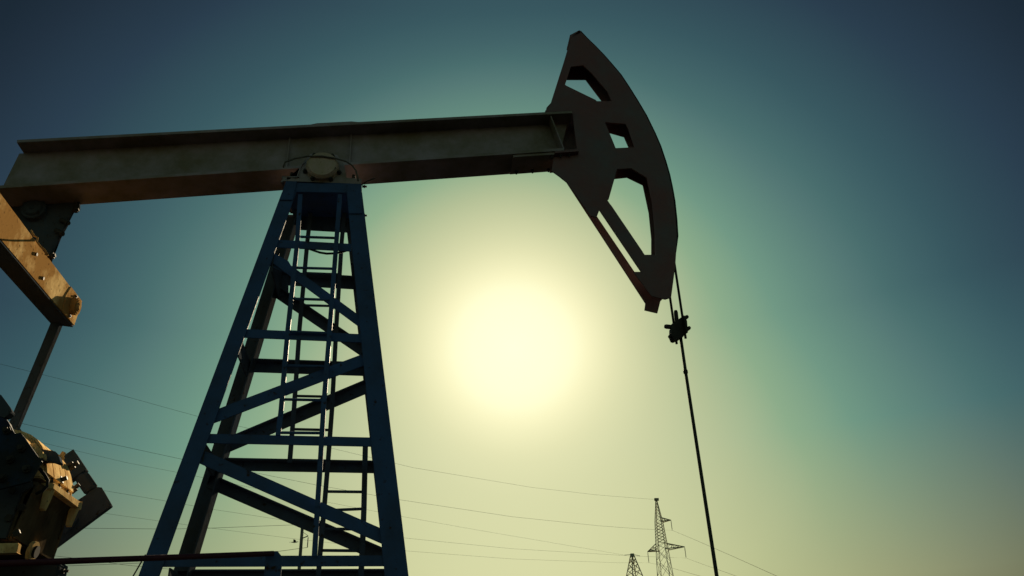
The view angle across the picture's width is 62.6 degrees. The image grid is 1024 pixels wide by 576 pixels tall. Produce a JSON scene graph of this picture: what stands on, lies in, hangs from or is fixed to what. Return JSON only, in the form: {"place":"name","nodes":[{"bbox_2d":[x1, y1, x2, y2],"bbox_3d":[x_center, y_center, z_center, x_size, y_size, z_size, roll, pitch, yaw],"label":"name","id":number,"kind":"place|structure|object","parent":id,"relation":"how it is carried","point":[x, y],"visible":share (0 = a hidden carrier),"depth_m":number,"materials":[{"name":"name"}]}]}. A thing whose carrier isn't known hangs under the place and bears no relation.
{"place":"outdoors","nodes":[
{"label":"outdoors","id":0,"kind":"place"},
{"bbox_2d":[0,0,1023,575],"label":"sky","id":1,"kind":"structure","parent":0,"point":[847,176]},
{"label":"ground","id":2,"kind":"structure","parent":0,"visible":0},
{"bbox_2d":[0,551,281,575],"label":"guard rail","id":3,"kind":"object","parent":2,"relation":"on","point":[273,563],"visible":1,"depth_m":4.70,"materials":[{"name":"black metal"}]},
{"bbox_2d":[297,529,308,568],"bbox_3d":[-14.174,23.561,56.312,1.179,15.262,0.388,1,-28,-7],"label":"power pole","id":4,"kind":"object","parent":2,"relation":"on","point":[301,541],"visible":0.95,"depth_m":59.21,"materials":[{"name":"concrete"}]},
{"bbox_2d":[95,525,281,528],"bbox_3d":[-26.777,16.473,57.931,24.055,0.265,0.024,2,-28,-9],"label":"power line","id":5,"kind":"object","parent":4,"relation":"attached to","point":[129,528],"visible":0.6,"depth_m":57.93,"materials":[{"name":"metal"}]},
{"bbox_2d":[73,547,307,565],"bbox_3d":[-28.795,19.807,60.898,29.263,0.652,0.028,-6,-28,7],"label":"power line","id":6,"kind":"object","parent":4,"relation":"attached to","point":[133,563],"visible":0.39,"depth_m":60.86,"materials":[{"name":"metal"}]},
{"bbox_2d":[0,30,676,575],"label":"pump jack","id":7,"kind":"object","parent":2,"relation":"on","point":[320,174],"visible":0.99,"depth_m":7.87,"materials":[{"name":"grey paint"}]},
{"bbox_2d":[581,31,690,343],"bbox_3d":[1.232,-1.173,8.778,0.818,3.809,0.215,1,-28,-7],"label":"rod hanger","id":8,"kind":"object","parent":7,"relation":"hanging from","point":[678,327],"visible":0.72,"depth_m":8.02,"materials":[{"name":"steel wire rope"},{"name":"dark steel"}]},
{"bbox_2d":[679,337,718,575],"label":"polished rod","id":9,"kind":"object","parent":8,"relation":"hanging from","point":[685,371],"visible":0.97,"depth_m":7.37,"materials":[{"name":"metal"}]},
{"bbox_2d":[626,553,642,575],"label":"transmission pylon","id":10,"kind":"object","parent":2,"relation":"on","point":[632,555],"visible":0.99,"depth_m":147.88,"materials":[{"name":"grey metal"}]},
{"bbox_2d":[41,442,621,554],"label":"power line","id":11,"kind":"object","parent":10,"relation":"attached to","point":[329,502],"visible":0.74,"depth_m":107.35,"materials":[{"name":"metal"}]},
{"bbox_2d":[647,498,685,575],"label":"transmission pylon","id":12,"kind":"object","parent":2,"relation":"on","point":[664,534],"visible":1,"depth_m":118.49,"materials":[{"name":"grey metal"}]},
{"bbox_2d":[2,364,654,499],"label":"power line","id":13,"kind":"object","parent":12,"relation":"attached to","point":[324,446],"visible":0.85,"depth_m":86.95,"materials":[{"name":"metal"}]},
{"bbox_2d":[8,420,775,575],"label":"power line","id":14,"kind":"object","parent":12,"relation":"attached to","point":[404,500],"visible":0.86,"depth_m":83.58,"materials":[{"name":"metal"}]},
{"bbox_2d":[105,513,694,574],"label":"power line","id":15,"kind":"object","parent":12,"relation":"attached to","point":[413,551],"visible":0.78,"depth_m":92.67,"materials":[{"name":"metal"}]},
{"bbox_2d":[109,491,734,575],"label":"power line","id":16,"kind":"object","parent":12,"relation":"attached to","point":[430,540],"visible":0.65,"depth_m":92.31,"materials":[{"name":"metal"}]}
]}

